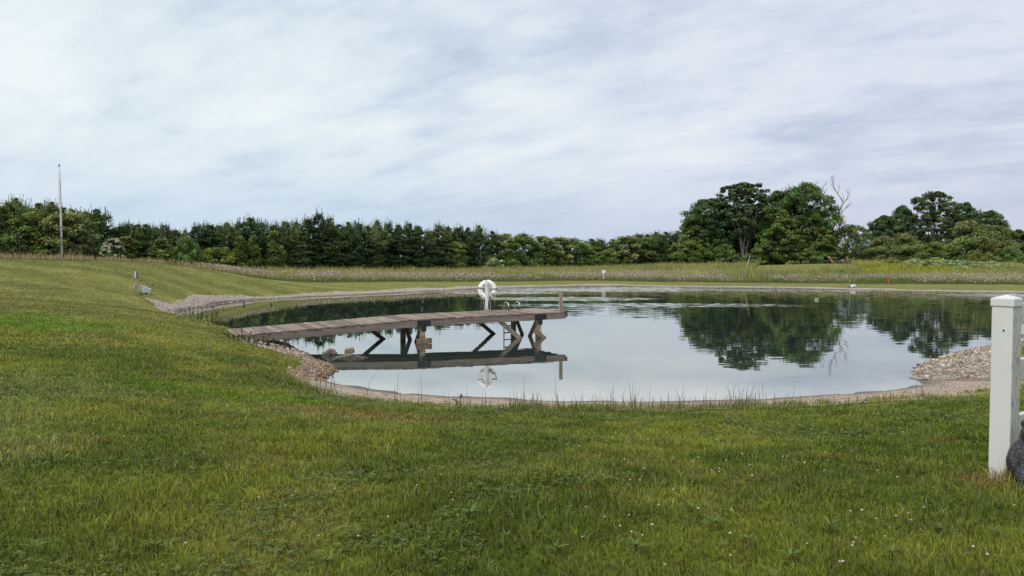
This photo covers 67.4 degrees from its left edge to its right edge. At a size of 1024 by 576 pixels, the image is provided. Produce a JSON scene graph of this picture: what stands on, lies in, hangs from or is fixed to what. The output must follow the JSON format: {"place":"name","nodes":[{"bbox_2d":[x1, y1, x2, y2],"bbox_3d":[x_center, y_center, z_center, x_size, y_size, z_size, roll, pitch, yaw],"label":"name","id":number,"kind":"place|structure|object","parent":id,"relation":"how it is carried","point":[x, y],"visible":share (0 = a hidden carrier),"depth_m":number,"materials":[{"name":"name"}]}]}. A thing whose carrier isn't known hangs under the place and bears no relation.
{"place":"outdoors","nodes":[
{"label":"outdoors","id":0,"kind":"place"},
{"bbox_2d":[0,259,1023,575],"bbox_3d":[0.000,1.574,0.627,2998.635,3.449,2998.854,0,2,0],"label":"ground","id":1,"kind":"structure","parent":0,"point":[356,285],"depth_m":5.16,"materials":[{"name":"green plant"}]},
{"bbox_2d":[0,199,37,259],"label":"pine tree","id":2,"kind":"object","parent":1,"relation":"on","point":[7,208],"visible":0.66,"depth_m":67.62,"materials":[{"name":"green plant"}]},
{"bbox_2d":[0,201,53,257],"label":"pine tree","id":3,"kind":"object","parent":1,"relation":"on","point":[8,231],"visible":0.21,"depth_m":67.91,"materials":[{"name":"green plant"}]},
{"bbox_2d":[0,207,60,258],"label":"leafy tree","id":4,"kind":"object","parent":1,"relation":"on","point":[33,216],"visible":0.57,"depth_m":67.83,"materials":[{"name":"green plant"}]},
{"bbox_2d":[32,197,72,256],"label":"pine tree","id":5,"kind":"object","parent":1,"relation":"on","point":[49,208],"visible":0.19,"depth_m":69.86,"materials":[{"name":"green plant"}]},
{"bbox_2d":[58,163,62,260],"bbox_3d":[-29.281,-4.866,49.847,0.215,6.423,0.156,0,2,0],"label":"flagpole","id":6,"kind":"object","parent":1,"relation":"on","point":[61,231],"visible":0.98,"depth_m":49.83,"materials":[{"name":"metal"}]},
{"bbox_2d":[34,210,104,259],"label":"leafy tree","id":7,"kind":"object","parent":1,"relation":"on","point":[72,221],"visible":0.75,"depth_m":68.01,"materials":[{"name":"green plant"}]},
{"bbox_2d":[40,204,99,259],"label":"pine tree","id":8,"kind":"object","parent":1,"relation":"on","point":[71,209],"visible":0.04,"depth_m":72.45,"materials":[{"name":"green plant"}]},
{"bbox_2d":[79,206,119,258],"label":"pine tree","id":9,"kind":"object","parent":1,"relation":"on","point":[101,227],"visible":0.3,"depth_m":74.30,"materials":[{"name":"green plant"}]},
{"bbox_2d":[99,236,126,260],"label":"elder shrub","id":10,"kind":"object","parent":1,"relation":"on","point":[111,242],"visible":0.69,"depth_m":67.61,"materials":[{"name":"white plant"}]},
{"bbox_2d":[93,222,149,258],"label":"pine tree","id":11,"kind":"object","parent":1,"relation":"on","point":[118,231],"visible":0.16,"depth_m":75.93,"materials":[{"name":"green plant"}]},
{"bbox_2d":[115,236,140,261],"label":"vine clad shrub","id":12,"kind":"object","parent":1,"relation":"on","point":[130,248],"visible":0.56,"depth_m":68.88,"materials":[{"name":"green plant"}]},
{"bbox_2d":[115,217,149,255],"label":"pine tree","id":13,"kind":"object","parent":1,"relation":"on","point":[129,226],"visible":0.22,"depth_m":76.51,"materials":[{"name":"green plant"}]},
{"bbox_2d":[118,220,172,258],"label":"pine tree","id":14,"kind":"object","parent":1,"relation":"on","point":[144,244],"visible":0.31,"depth_m":76.59,"materials":[{"name":"green plant"}]},
{"bbox_2d":[131,221,166,258],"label":"pine tree","id":15,"kind":"object","parent":1,"relation":"on","point":[145,231],"visible":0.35,"depth_m":76.89,"materials":[{"name":"green plant"}]},
{"bbox_2d":[143,238,177,264],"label":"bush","id":16,"kind":"object","parent":1,"relation":"on","point":[161,252],"visible":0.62,"depth_m":71.75,"materials":[{"name":"green plant"}]},
{"bbox_2d":[158,220,180,256],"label":"pine tree","id":17,"kind":"object","parent":1,"relation":"on","point":[168,229],"visible":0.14,"depth_m":80.87,"materials":[{"name":"green plant"}]},
{"bbox_2d":[164,228,193,256],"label":"pine tree","id":18,"kind":"object","parent":1,"relation":"on","point":[177,233],"visible":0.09,"depth_m":82.07,"materials":[{"name":"green plant"}]},
{"bbox_2d":[169,237,205,266],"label":"bush","id":19,"kind":"object","parent":1,"relation":"on","point":[189,255],"visible":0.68,"depth_m":77.64,"materials":[{"name":"green plant"}]},
{"bbox_2d":[185,221,223,265],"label":"pine tree","id":20,"kind":"object","parent":1,"relation":"on","point":[192,231],"visible":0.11,"depth_m":84.34,"materials":[{"name":"green plant"}]},
{"bbox_2d":[187,221,238,266],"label":"pine tree","id":21,"kind":"object","parent":1,"relation":"on","point":[207,229],"visible":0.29,"depth_m":83.12,"materials":[{"name":"green plant"}]},
{"bbox_2d":[194,221,235,265],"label":"pine tree","id":22,"kind":"object","parent":1,"relation":"on","point":[219,228],"visible":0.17,"depth_m":85.81,"materials":[{"name":"green plant"}]},
{"bbox_2d":[195,247,249,267],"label":"bush","id":23,"kind":"object","parent":1,"relation":"on","point":[216,252],"visible":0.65,"depth_m":81.11,"materials":[{"name":"green plant"}]},
{"bbox_2d":[219,222,250,259],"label":"pine tree","id":24,"kind":"object","parent":1,"relation":"on","point":[233,238],"visible":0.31,"depth_m":86.61,"materials":[{"name":"green plant"}]},
{"bbox_2d":[229,236,250,266],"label":"vine clad shrub","id":25,"kind":"object","parent":1,"relation":"on","point":[240,252],"visible":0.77,"depth_m":83.87,"materials":[{"name":"green plant"}]},
{"bbox_2d":[222,330,267,345],"bbox_3d":[-7.149,1.363,20.661,1.275,0.496,0.294,0,2,0],"label":"weed plant","id":26,"kind":"object","parent":1,"relation":"on","point":[254,338],"visible":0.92,"depth_m":20.64,"materials":[{"name":"green plant"}]},
{"bbox_2d":[244,235,262,268],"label":"pine tree","id":27,"kind":"object","parent":1,"relation":"on","point":[253,253],"visible":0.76,"depth_m":84.85,"materials":[{"name":"green plant"}]},
{"bbox_2d":[232,213,276,269],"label":"pine tree","id":28,"kind":"object","parent":1,"relation":"on","point":[249,223],"visible":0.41,"depth_m":88.03,"materials":[{"name":"green plant"}]},
{"bbox_2d":[262,230,288,271],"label":"pine tree","id":29,"kind":"object","parent":1,"relation":"on","point":[274,251],"visible":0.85,"depth_m":86.76,"materials":[{"name":"green plant"}]},
{"bbox_2d":[262,220,294,265],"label":"pine tree","id":30,"kind":"object","parent":1,"relation":"on","point":[272,228],"visible":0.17,"depth_m":91.89,"materials":[{"name":"green plant"}]},
{"bbox_2d":[267,218,311,268],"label":"pine tree","id":31,"kind":"object","parent":1,"relation":"on","point":[287,231],"visible":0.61,"depth_m":92.41,"materials":[{"name":"green plant"}]},
{"bbox_2d":[288,217,321,268],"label":"pine tree","id":32,"kind":"object","parent":1,"relation":"on","point":[308,246],"visible":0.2,"depth_m":95.51,"materials":[{"name":"green plant"}]},
{"bbox_2d":[297,213,334,268],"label":"pine tree","id":33,"kind":"object","parent":1,"relation":"on","point":[307,222],"visible":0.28,"depth_m":96.94,"materials":[{"name":"green plant"}]},
{"bbox_2d":[302,207,347,267],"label":"pine tree","id":34,"kind":"object","parent":1,"relation":"on","point":[318,216],"visible":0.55,"depth_m":97.45,"materials":[{"name":"green plant"}]},
{"bbox_2d":[310,214,353,269],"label":"pine tree","id":35,"kind":"object","parent":1,"relation":"on","point":[332,229],"visible":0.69,"depth_m":97.51,"materials":[{"name":"green plant"}]},
{"bbox_2d":[323,223,357,268],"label":"pine tree","id":36,"kind":"object","parent":1,"relation":"on","point":[338,226],"visible":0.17,"depth_m":101.04,"materials":[{"name":"green plant"}]},
{"bbox_2d":[338,218,366,268],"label":"pine tree","id":37,"kind":"object","parent":1,"relation":"on","point":[349,229],"visible":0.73,"depth_m":100.66,"materials":[{"name":"green plant"}]},
{"bbox_2d":[346,219,386,268],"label":"pine tree","id":38,"kind":"object","parent":1,"relation":"on","point":[372,263],"visible":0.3,"depth_m":103.75,"materials":[{"name":"green plant"}]},
{"bbox_2d":[355,224,387,269],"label":"pine tree","id":39,"kind":"object","parent":1,"relation":"on","point":[371,238],"visible":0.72,"depth_m":103.71,"materials":[{"name":"green plant"}]},
{"bbox_2d":[368,216,395,266],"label":"pine tree","id":40,"kind":"object","parent":1,"relation":"on","point":[383,235],"visible":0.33,"depth_m":107.28,"materials":[{"name":"green plant"}]},
{"bbox_2d":[379,217,407,269],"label":"pine tree","id":41,"kind":"object","parent":1,"relation":"on","point":[389,224],"visible":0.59,"depth_m":108.27,"materials":[{"name":"green plant"}]},
{"bbox_2d":[227,281,566,343],"bbox_3d":[-3.413,1.566,24.797,10.719,3.487,2.268,-1,2,-26],"label":"dock","id":42,"kind":"object","parent":1,"relation":"on","point":[403,323],"visible":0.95,"depth_m":24.27,"materials":[{"name":"brown wood"}]},
{"bbox_2d":[478,280,496,298],"bbox_3d":[-0.875,0.055,27.157,0.688,0.698,0.122,0,-2,4],"label":"life ring","id":43,"kind":"object","parent":42,"relation":"hanging from","point":[492,294],"visible":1,"depth_m":27.11,"materials":[{"name":"plastic"}]},
{"bbox_2d":[381,220,413,268],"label":"pine tree","id":44,"kind":"object","parent":1,"relation":"on","point":[399,229],"visible":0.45,"depth_m":109.50,"materials":[{"name":"green plant"}]},
{"bbox_2d":[389,221,429,269],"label":"pine tree","id":45,"kind":"object","parent":1,"relation":"on","point":[418,253],"visible":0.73,"depth_m":108.72,"materials":[{"name":"green plant"}]},
{"bbox_2d":[400,223,439,268],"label":"pine tree","id":46,"kind":"object","parent":1,"relation":"on","point":[420,242],"visible":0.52,"depth_m":110.24,"materials":[{"name":"green plant"}]},
{"bbox_2d":[420,229,443,267],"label":"pine tree","id":47,"kind":"object","parent":1,"relation":"on","point":[435,250],"visible":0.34,"depth_m":113.03,"materials":[{"name":"green plant"}]},
{"bbox_2d":[420,221,459,269],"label":"pine tree","id":48,"kind":"object","parent":1,"relation":"on","point":[438,229],"visible":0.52,"depth_m":114.00,"materials":[{"name":"green plant"}]},
{"bbox_2d":[437,225,470,261],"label":"pine tree","id":49,"kind":"object","parent":1,"relation":"on","point":[448,228],"visible":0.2,"depth_m":117.86,"materials":[{"name":"green plant"}]},
{"bbox_2d":[441,241,469,268],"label":"leafy tree","id":50,"kind":"object","parent":1,"relation":"on","point":[458,252],"visible":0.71,"depth_m":114.21,"materials":[{"name":"green plant"}]},
{"bbox_2d":[439,223,481,269],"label":"pine tree","id":51,"kind":"object","parent":1,"relation":"on","point":[469,252],"visible":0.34,"depth_m":117.75,"materials":[{"name":"green plant"}]},
{"bbox_2d":[461,226,484,267],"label":"pine tree","id":52,"kind":"object","parent":1,"relation":"on","point":[473,240],"visible":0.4,"depth_m":120.89,"materials":[{"name":"green plant"}]},
{"bbox_2d":[469,224,491,268],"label":"pine tree","id":53,"kind":"object","parent":1,"relation":"on","point":[483,241],"visible":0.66,"depth_m":121.95,"materials":[{"name":"green plant"}]},
{"bbox_2d":[481,229,505,268],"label":"pine tree","id":54,"kind":"object","parent":1,"relation":"on","point":[493,237],"visible":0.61,"depth_m":123.03,"materials":[{"name":"green plant"}]},
{"bbox_2d":[483,257,503,267],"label":"shrub","id":55,"kind":"object","parent":1,"relation":"on","point":[491,262],"visible":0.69,"depth_m":115.72,"materials":[{"name":"green plant"}]},
{"bbox_2d":[487,233,524,268],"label":"leafy tree","id":56,"kind":"object","parent":1,"relation":"on","point":[508,243],"visible":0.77,"depth_m":122.63,"materials":[{"name":"green plant"}]},
{"bbox_2d":[0,370,1022,575],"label":"clover leaves","id":57,"kind":"object","parent":1,"relation":"on","point":[291,552],"visible":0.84,"depth_m":4.71,"materials":[{"name":"green plant"}]},
{"bbox_2d":[0,252,1023,284],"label":"meadow grass","id":58,"kind":"structure","parent":1,"relation":"on","point":[736,270],"depth_m":87.86,"materials":[{"name":"green plant"}]},
{"bbox_2d":[510,233,551,268],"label":"leafy tree","id":59,"kind":"object","parent":1,"relation":"on","point":[528,240],"visible":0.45,"depth_m":125.58,"materials":[{"name":"green plant"}]},
{"bbox_2d":[526,235,561,267],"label":"leafy tree","id":60,"kind":"object","parent":1,"relation":"on","point":[545,240],"visible":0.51,"depth_m":129.00,"materials":[{"name":"green plant"}]},
{"bbox_2d":[543,236,577,266],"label":"leafy tree","id":61,"kind":"object","parent":1,"relation":"on","point":[570,255],"visible":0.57,"depth_m":130.51,"materials":[{"name":"green plant"}]},
{"bbox_2d":[555,237,595,266],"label":"leafy tree","id":62,"kind":"object","parent":1,"relation":"on","point":[579,248],"visible":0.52,"depth_m":132.00,"materials":[{"name":"green plant"}]},
{"bbox_2d":[145,284,1023,407],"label":"gravel","id":63,"kind":"structure","parent":1,"relation":"on","point":[314,366],"depth_m":20.49,"materials":[{"name":"grey gravel"}]},
{"bbox_2d":[572,244,600,265],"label":"leafy tree","id":64,"kind":"object","parent":1,"relation":"on","point":[592,252],"visible":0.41,"depth_m":134.83,"materials":[{"name":"green plant"}]},
{"bbox_2d":[573,237,603,264],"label":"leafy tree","id":65,"kind":"object","parent":1,"relation":"on","point":[593,242],"visible":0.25,"depth_m":138.94,"materials":[{"name":"green plant"}]},
{"bbox_2d":[177,260,1023,282],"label":"wildflowers","id":66,"kind":"object","parent":1,"relation":"on","point":[640,275],"visible":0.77,"depth_m":80.97,"materials":[{"name":"green plant"}]},
{"bbox_2d":[590,249,619,266],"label":"leafy tree","id":67,"kind":"object","parent":1,"relation":"on","point":[606,259],"visible":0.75,"depth_m":131.04,"materials":[{"name":"green plant"}]},
{"bbox_2d":[608,235,645,265],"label":"leafy tree","id":68,"kind":"object","parent":1,"relation":"on","point":[625,251],"visible":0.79,"depth_m":138.88,"materials":[{"name":"green plant"}]},
{"bbox_2d":[618,233,664,268],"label":"leafy tree","id":69,"kind":"object","parent":1,"relation":"on","point":[645,248],"visible":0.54,"depth_m":141.08,"materials":[{"name":"green plant"}]},
{"bbox_2d":[649,230,675,263],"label":"pine tree","id":70,"kind":"object","parent":1,"relation":"on","point":[665,237],"visible":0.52,"depth_m":141.46,"materials":[{"name":"green plant"}]},
{"bbox_2d":[653,230,680,264],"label":"pine tree","id":71,"kind":"object","parent":1,"relation":"on","point":[668,242],"visible":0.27,"depth_m":138.33,"materials":[{"name":"green plant"}]},
{"bbox_2d":[668,239,706,264],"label":"leafy tree","id":72,"kind":"object","parent":1,"relation":"on","point":[686,256],"visible":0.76,"depth_m":126.87,"materials":[{"name":"green plant"}]},
{"bbox_2d":[667,216,723,263],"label":"maple tree","id":73,"kind":"object","parent":1,"relation":"on","point":[696,236],"visible":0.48,"depth_m":129.94,"materials":[{"name":"green plant"}]},
{"bbox_2d":[678,198,739,261],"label":"maple tree","id":74,"kind":"object","parent":1,"relation":"on","point":[713,213],"visible":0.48,"depth_m":129.66,"materials":[{"name":"green plant"}]},
{"bbox_2d":[707,244,740,263],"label":"bush","id":75,"kind":"object","parent":1,"relation":"on","point":[728,250],"visible":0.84,"depth_m":126.32,"materials":[{"name":"green plant"}]},
{"bbox_2d":[715,182,770,261],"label":"ash tree","id":76,"kind":"object","parent":1,"relation":"on","point":[745,221],"visible":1,"depth_m":126.27,"materials":[{"name":"green plant"}]},
{"bbox_2d":[737,253,760,263],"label":"bush","id":77,"kind":"object","parent":1,"relation":"on","point":[747,256],"visible":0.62,"depth_m":123.48,"materials":[{"name":"green plant"}]},
{"bbox_2d":[714,226,784,264],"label":"maple tree","id":78,"kind":"object","parent":1,"relation":"on","point":[749,248],"visible":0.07,"depth_m":130.95,"materials":[{"name":"green plant"}]},
{"bbox_2d":[739,208,809,264],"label":"willow tree","id":79,"kind":"object","parent":1,"relation":"on","point":[771,247],"visible":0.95,"depth_m":125.40,"materials":[{"name":"green plant"}]},
{"bbox_2d":[760,190,803,264],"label":"maple tree","id":80,"kind":"object","parent":1,"relation":"on","point":[774,197],"visible":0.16,"depth_m":135.06,"materials":[{"name":"green plant"}]},
{"bbox_2d":[771,180,846,263],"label":"maple tree","id":81,"kind":"object","parent":1,"relation":"on","point":[802,195],"visible":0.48,"depth_m":129.98,"materials":[{"name":"green plant"}]},
{"bbox_2d":[793,248,825,263],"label":"bush","id":82,"kind":"object","parent":1,"relation":"on","point":[809,257],"visible":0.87,"depth_m":125.13,"materials":[{"name":"green plant"}]},
{"bbox_2d":[805,216,841,263],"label":"maple tree","id":83,"kind":"object","parent":1,"relation":"on","point":[820,235],"visible":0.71,"depth_m":128.31,"materials":[{"name":"green plant"}]},
{"bbox_2d":[814,176,852,263],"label":"dead tree","id":84,"kind":"object","parent":1,"relation":"on","point":[838,207],"visible":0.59,"depth_m":132.49,"materials":[{"name":"grey plant"}]},
{"bbox_2d":[826,247,853,263],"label":"bush","id":85,"kind":"object","parent":1,"relation":"on","point":[841,257],"visible":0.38,"depth_m":130.31,"materials":[{"name":"green plant"}]},
{"bbox_2d":[836,224,872,260],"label":"tree","id":86,"kind":"object","parent":1,"relation":"on","point":[851,233],"visible":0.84,"depth_m":129.75,"materials":[{"name":"green plant"}]},
{"bbox_2d":[862,215,905,251],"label":"maple tree","id":87,"kind":"object","parent":1,"relation":"on","point":[880,226],"visible":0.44,"depth_m":138.51,"materials":[{"name":"green plant"}]},
{"bbox_2d":[858,235,913,260],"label":"bush","id":88,"kind":"object","parent":1,"relation":"on","point":[875,250],"visible":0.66,"depth_m":128.76,"materials":[{"name":"green plant"}]},
{"bbox_2d":[880,232,924,261],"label":"oak tree","id":89,"kind":"object","parent":1,"relation":"on","point":[907,248],"visible":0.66,"depth_m":127.50,"materials":[{"name":"green plant"}]},
{"bbox_2d":[890,207,920,255],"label":"maple tree","id":90,"kind":"object","parent":1,"relation":"on","point":[904,214],"visible":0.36,"depth_m":139.18,"materials":[{"name":"green plant"}]},
{"bbox_2d":[897,190,963,253],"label":"ash tree","id":91,"kind":"object","parent":1,"relation":"on","point":[930,219],"visible":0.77,"depth_m":136.43,"materials":[{"name":"green plant"}]},
{"bbox_2d":[913,241,949,262],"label":"leafy tree","id":92,"kind":"object","parent":1,"relation":"on","point":[927,250],"visible":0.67,"depth_m":123.17,"materials":[{"name":"green plant"}]},
{"bbox_2d":[939,243,970,261],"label":"leafy tree","id":93,"kind":"object","parent":1,"relation":"on","point":[952,248],"visible":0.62,"depth_m":125.26,"materials":[{"name":"green plant"}]},
{"bbox_2d":[948,201,986,256],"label":"maple tree","id":94,"kind":"object","parent":1,"relation":"on","point":[969,213],"visible":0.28,"depth_m":140.25,"materials":[{"name":"green plant"}]},
{"bbox_2d":[937,219,1001,261],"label":"oak tree","id":95,"kind":"object","parent":1,"relation":"on","point":[966,227],"visible":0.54,"depth_m":129.13,"materials":[{"name":"green plant"}]},
{"bbox_2d":[967,251,984,262],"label":"bush","id":96,"kind":"object","parent":1,"relation":"on","point":[974,255],"visible":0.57,"depth_m":121.52,"materials":[{"name":"green plant"}]},
{"bbox_2d":[980,210,1010,252],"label":"maple tree","id":97,"kind":"object","parent":1,"relation":"on","point":[990,217],"visible":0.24,"depth_m":141.04,"materials":[{"name":"green plant"}]},
{"bbox_2d":[975,225,1020,261],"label":"oak tree","id":98,"kind":"object","parent":1,"relation":"on","point":[999,231],"visible":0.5,"depth_m":128.51,"materials":[{"name":"green plant"}]},
{"bbox_2d":[988,295,1023,480],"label":"fence","id":99,"kind":"object","parent":1,"relation":"on","point":[1006,417],"visible":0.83,"depth_m":4.78,"materials":[{"name":"white plastic"}]},
{"bbox_2d":[995,247,1023,262],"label":"bush","id":100,"kind":"object","parent":1,"relation":"on","point":[1008,256],"visible":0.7,"depth_m":123.37,"materials":[{"name":"green plant"}]},
{"bbox_2d":[1003,229,1023,254],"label":"maple tree","id":101,"kind":"object","parent":1,"relation":"on","point":[1017,234],"visible":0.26,"depth_m":135.01,"materials":[{"name":"green plant"}]},
{"bbox_2d":[1006,420,1023,493],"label":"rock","id":102,"kind":"object","parent":1,"relation":"on","point":[1015,460],"visible":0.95,"depth_m":4.61,"materials":[{"name":"grey stone"}]},
{"bbox_2d":[0,0,1023,260],"label":"sky","id":103,"kind":"structure","parent":0,"point":[580,119],"materials":[{"name":"white"}]},
{"bbox_2d":[178,286,1023,401],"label":"water","id":104,"kind":"structure","parent":0,"point":[599,341],"depth_m":24.94,"materials":[{"name":"grey liquid"}]},
{"bbox_2d":[294,378,1022,409],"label":"beach","id":105,"kind":"structure","parent":0,"point":[953,386],"depth_m":13.96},
{"bbox_2d":[363,373,929,411],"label":"shore grass","id":106,"kind":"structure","parent":105,"relation":"on","point":[748,400],"depth_m":11.57,"materials":[{"name":"green plant"}]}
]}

